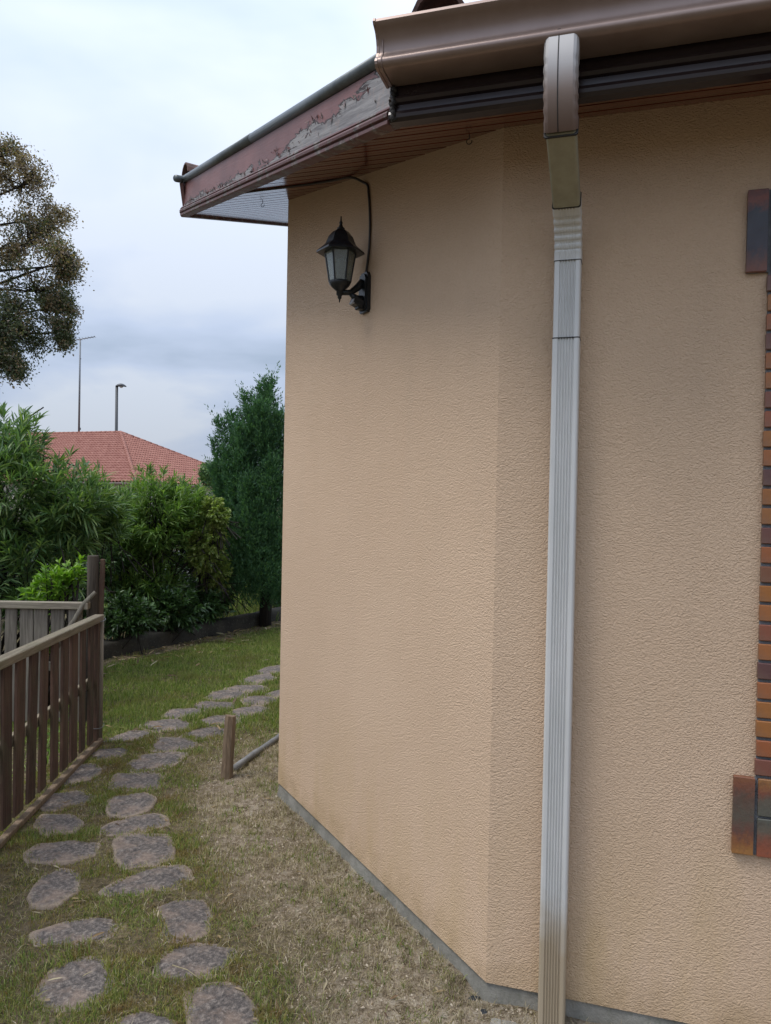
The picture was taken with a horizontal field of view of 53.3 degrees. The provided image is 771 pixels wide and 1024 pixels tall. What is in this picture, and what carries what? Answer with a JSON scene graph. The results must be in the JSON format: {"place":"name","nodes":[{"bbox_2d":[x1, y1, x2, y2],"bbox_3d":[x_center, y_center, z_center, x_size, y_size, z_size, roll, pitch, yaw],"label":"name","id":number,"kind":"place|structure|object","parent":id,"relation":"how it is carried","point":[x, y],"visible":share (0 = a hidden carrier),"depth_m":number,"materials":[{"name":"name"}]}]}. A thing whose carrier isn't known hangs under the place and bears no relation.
{"place":"outdoors","nodes":[
{"label":"outdoors","id":0,"kind":"place"},
{"bbox_2d":[1,431,251,521],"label":"neighbour house","id":1,"kind":"structure","parent":0,"point":[122,453],"depth_m":44.08,"materials":[{"name":"red tile"}]},
{"bbox_2d":[75,336,94,431],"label":"tv antenna","id":2,"kind":"object","parent":1,"relation":"on","point":[79,428],"visible":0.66,"depth_m":48.44,"materials":[{"name":"metal"}]},
{"bbox_2d":[23,665,279,1023],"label":"path","id":3,"kind":"structure","parent":0,"point":[220,1003],"depth_m":3.19,"materials":[{"name":"stone"}]},
{"bbox_2d":[172,965,197,977],"bbox_3d":[-0.662,1.526,2.553,0.124,0.008,0.010,2,1,31],"label":"twig","id":4,"kind":"object","parent":3,"relation":"on","point":[185,969],"visible":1,"depth_m":2.56,"materials":[{"name":"wood"}]},
{"bbox_2d":[104,580,280,620],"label":"neighbour lawn","id":5,"kind":"structure","parent":0,"point":[251,609],"depth_m":10.88,"materials":[{"name":"green plant"}]},
{"bbox_2d":[0,0,479,471],"label":"sky","id":6,"kind":"structure","parent":0,"point":[116,96],"materials":[{"name":"white"}]},
{"bbox_2d":[0,510,599,1023],"bbox_3d":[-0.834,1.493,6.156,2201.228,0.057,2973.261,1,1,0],"label":"ground","id":7,"kind":"structure","parent":0,"point":[208,896],"depth_m":2.92,"materials":[{"name":"green plant"}]},
{"bbox_2d":[12,748,37,779],"bbox_3d":[-1.958,1.368,4.161,0.140,0.294,0.221,1,1,15],"label":"weed","id":8,"kind":"object","parent":7,"relation":"on","point":[25,765],"visible":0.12,"depth_m":4.16,"materials":[{"name":"green plant"}]},
{"bbox_2d":[1,551,86,705],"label":"young shrub","id":9,"kind":"object","parent":7,"relation":"on","point":[64,579],"visible":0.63,"depth_m":5.88,"materials":[{"name":"green plant"}]},
{"bbox_2d":[0,600,90,721],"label":"board fence","id":10,"kind":"object","parent":7,"relation":"on","point":[33,620],"visible":0.49,"depth_m":5.33,"materials":[{"name":"grey wood"}]},
{"bbox_2d":[59,591,96,647],"bbox_3d":[-2.148,0.758,5.300,0.293,0.421,0.043,1,1,-27],"label":"leaning branch","id":11,"kind":"object","parent":10,"relation":"attached to","point":[79,611],"visible":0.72,"depth_m":5.31,"materials":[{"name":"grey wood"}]},
{"bbox_2d":[0,131,94,393],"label":"tall tree","id":12,"kind":"object","parent":7,"relation":"on","point":[15,329],"visible":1,"depth_m":21.73,"materials":[{"name":"green plant"}]},
{"bbox_2d":[46,728,59,764],"bbox_3d":[-1.977,1.341,4.529,0.179,0.314,0.154,1,1,-15],"label":"weed","id":13,"kind":"object","parent":7,"relation":"on","point":[48,750],"visible":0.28,"depth_m":4.52,"materials":[{"name":"green plant"}]},
{"bbox_2d":[0,614,105,848],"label":"picket fence","id":14,"kind":"object","parent":7,"relation":"on","point":[65,704],"visible":1,"depth_m":4.05,"materials":[{"name":"brown wood"}]},
{"bbox_2d":[0,402,151,654],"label":"oleander","id":15,"kind":"object","parent":7,"relation":"on","point":[68,525],"visible":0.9,"depth_m":6.70,"materials":[{"name":"green plant"}]},
{"bbox_2d":[85,555,104,721],"bbox_3d":[-2.058,0.996,5.428,0.118,1.378,0.090,1,1,0],"label":"round post","id":16,"kind":"object","parent":7,"relation":"on","point":[95,584],"visible":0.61,"depth_m":5.40,"materials":[{"name":"brown wood"}]},
{"bbox_2d":[115,383,125,430],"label":"street lamp","id":17,"kind":"object","parent":7,"relation":"on","point":[120,385],"visible":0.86,"depth_m":59.88,"materials":[{"name":"metal"}]},
{"bbox_2d":[1,540,244,638],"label":"wire fence","id":18,"kind":"object","parent":7,"relation":"on","point":[120,577],"visible":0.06,"depth_m":8.51,"materials":[{"name":"metal"}]},
{"bbox_2d":[0,510,280,620],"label":"back hedge","id":19,"kind":"object","parent":7,"relation":"on","point":[85,611],"visible":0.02,"depth_m":10.06,"materials":[{"name":"green plant"}]},
{"bbox_2d":[12,622,280,753],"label":"lawn grass","id":20,"kind":"structure","parent":7,"relation":"on","point":[273,646],"depth_m":6.67,"materials":[{"name":"green plant"}]},
{"bbox_2d":[98,461,215,634],"bbox_3d":[-2.642,0.584,8.789,1.446,2.333,1.382,1,1,0],"label":"oleander","id":21,"kind":"object","parent":7,"relation":"on","point":[149,542],"visible":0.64,"depth_m":8.56,"materials":[{"name":"green plant"}]},
{"bbox_2d":[69,542,274,653],"bbox_3d":[-2.206,0.846,9.086,1.309,1.503,3.264,2,1,33],"label":"dark shrub","id":22,"kind":"object","parent":7,"relation":"on","point":[190,610],"visible":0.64,"depth_m":8.31,"materials":[{"name":"green plant"}]},
{"bbox_2d":[104,607,280,659],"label":"garden wall","id":23,"kind":"structure","parent":7,"relation":"on","point":[150,640],"depth_m":8.50,"materials":[{"name":"concrete"}]},
{"bbox_2d":[193,457,218,496],"bbox_3d":[-5.340,-0.215,23.993,1.111,3.019,1.250,2,1,42],"label":"leafy tree","id":24,"kind":"object","parent":7,"relation":"on","point":[203,474],"visible":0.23,"depth_m":23.70,"materials":[{"name":"green plant"}]},
{"bbox_2d":[175,494,248,622],"bbox_3d":[-2.041,0.647,9.007,0.781,1.708,0.833,1,1,0],"label":"variegated shrub","id":25,"kind":"object","parent":7,"relation":"on","point":[206,560],"visible":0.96,"depth_m":8.82,"materials":[{"name":"green plant"}]},
{"bbox_2d":[0,621,444,1022],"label":"fallen leaves","id":26,"kind":"object","parent":7,"relation":"on","point":[238,988],"visible":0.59,"depth_m":5.22,"materials":[{"name":"brown plant"}]},
{"bbox_2d":[221,714,235,779],"bbox_3d":[-0.906,1.387,4.419,0.069,0.436,0.090,2,1,30],"label":"wooden stake","id":27,"kind":"object","parent":7,"relation":"on","point":[228,749],"visible":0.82,"depth_m":4.40,"materials":[{"name":"brown wood"}]},
{"bbox_2d":[0,688,460,1023],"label":"path moss","id":28,"kind":"object","parent":7,"relation":"on","point":[189,985],"visible":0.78,"depth_m":2.98,"materials":[{"name":"green plant"}]},
{"bbox_2d":[0,687,467,1023],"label":"grass tufts","id":29,"kind":"object","parent":7,"relation":"on","point":[133,900],"visible":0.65,"depth_m":2.86,"materials":[{"name":"green plant"}]},
{"bbox_2d":[204,361,284,626],"bbox_3d":[-1.534,-0.183,9.638,1.664,3.455,1.337,1,1,0],"label":"conifer","id":30,"kind":"object","parent":7,"relation":"on","point":[246,474],"visible":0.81,"depth_m":9.46,"materials":[{"name":"green plant"}]},
{"bbox_2d":[233,733,278,771],"bbox_3d":[-0.749,1.505,5.023,0.042,0.049,1.067,1,1,15],"label":"garden edging","id":31,"kind":"object","parent":7,"relation":"on","point":[239,764],"visible":0.59,"depth_m":4.75,"materials":[{"name":"plastic"}]},
{"bbox_2d":[0,705,650,1023],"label":"dry straw","id":32,"kind":"object","parent":7,"relation":"on","point":[252,783],"visible":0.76,"depth_m":3.00,"materials":[{"name":"beige plant"}]},
{"bbox_2d":[256,793,483,1014],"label":"wall foot tufts","id":33,"kind":"object","parent":7,"relation":"on","point":[377,901],"visible":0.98,"depth_m":2.93,"materials":[{"name":"plant"}]},
{"bbox_2d":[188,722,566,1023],"bbox_3d":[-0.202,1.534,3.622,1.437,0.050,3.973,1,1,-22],"label":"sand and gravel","id":34,"kind":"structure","parent":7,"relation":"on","point":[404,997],"depth_m":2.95,"materials":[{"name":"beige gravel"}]},
{"bbox_2d":[173,0,770,1023],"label":"house","id":35,"kind":"structure","parent":7,"relation":"on","point":[525,688],"depth_m":2.32,"materials":[{"name":"paint"}]},
{"bbox_2d":[244,176,370,271],"bbox_3d":[-0.361,-1.245,3.404,0.732,0.471,0.051,2,1,31],"label":"cable","id":36,"kind":"object","parent":35,"relation":"attached to","point":[369,202],"visible":0.97,"depth_m":3.26,"materials":[{"name":"black plastic"}]},
{"bbox_2d":[316,216,370,314],"bbox_3d":[-0.172,-1.029,3.175,0.230,0.382,0.173,1,1,-5],"label":"wall lantern","id":37,"kind":"object","parent":35,"relation":"attached to","point":[339,250],"depth_m":3.15,"materials":[{"name":"black metal"}]},
{"bbox_2d":[468,995,479,1000],"bbox_3d":[0.283,1.550,2.449,0.041,0.006,0.023,1,1,12],"label":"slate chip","id":38,"kind":"object","parent":7,"relation":"on","point":[473,997],"visible":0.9,"depth_m":2.45,"materials":[{"name":"stone"}]},
{"bbox_2d":[490,1018,515,1023],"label":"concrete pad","id":39,"kind":"object","parent":7,"relation":"on","point":[494,1021],"visible":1,"depth_m":2.34,"materials":[{"name":"grey concrete"}]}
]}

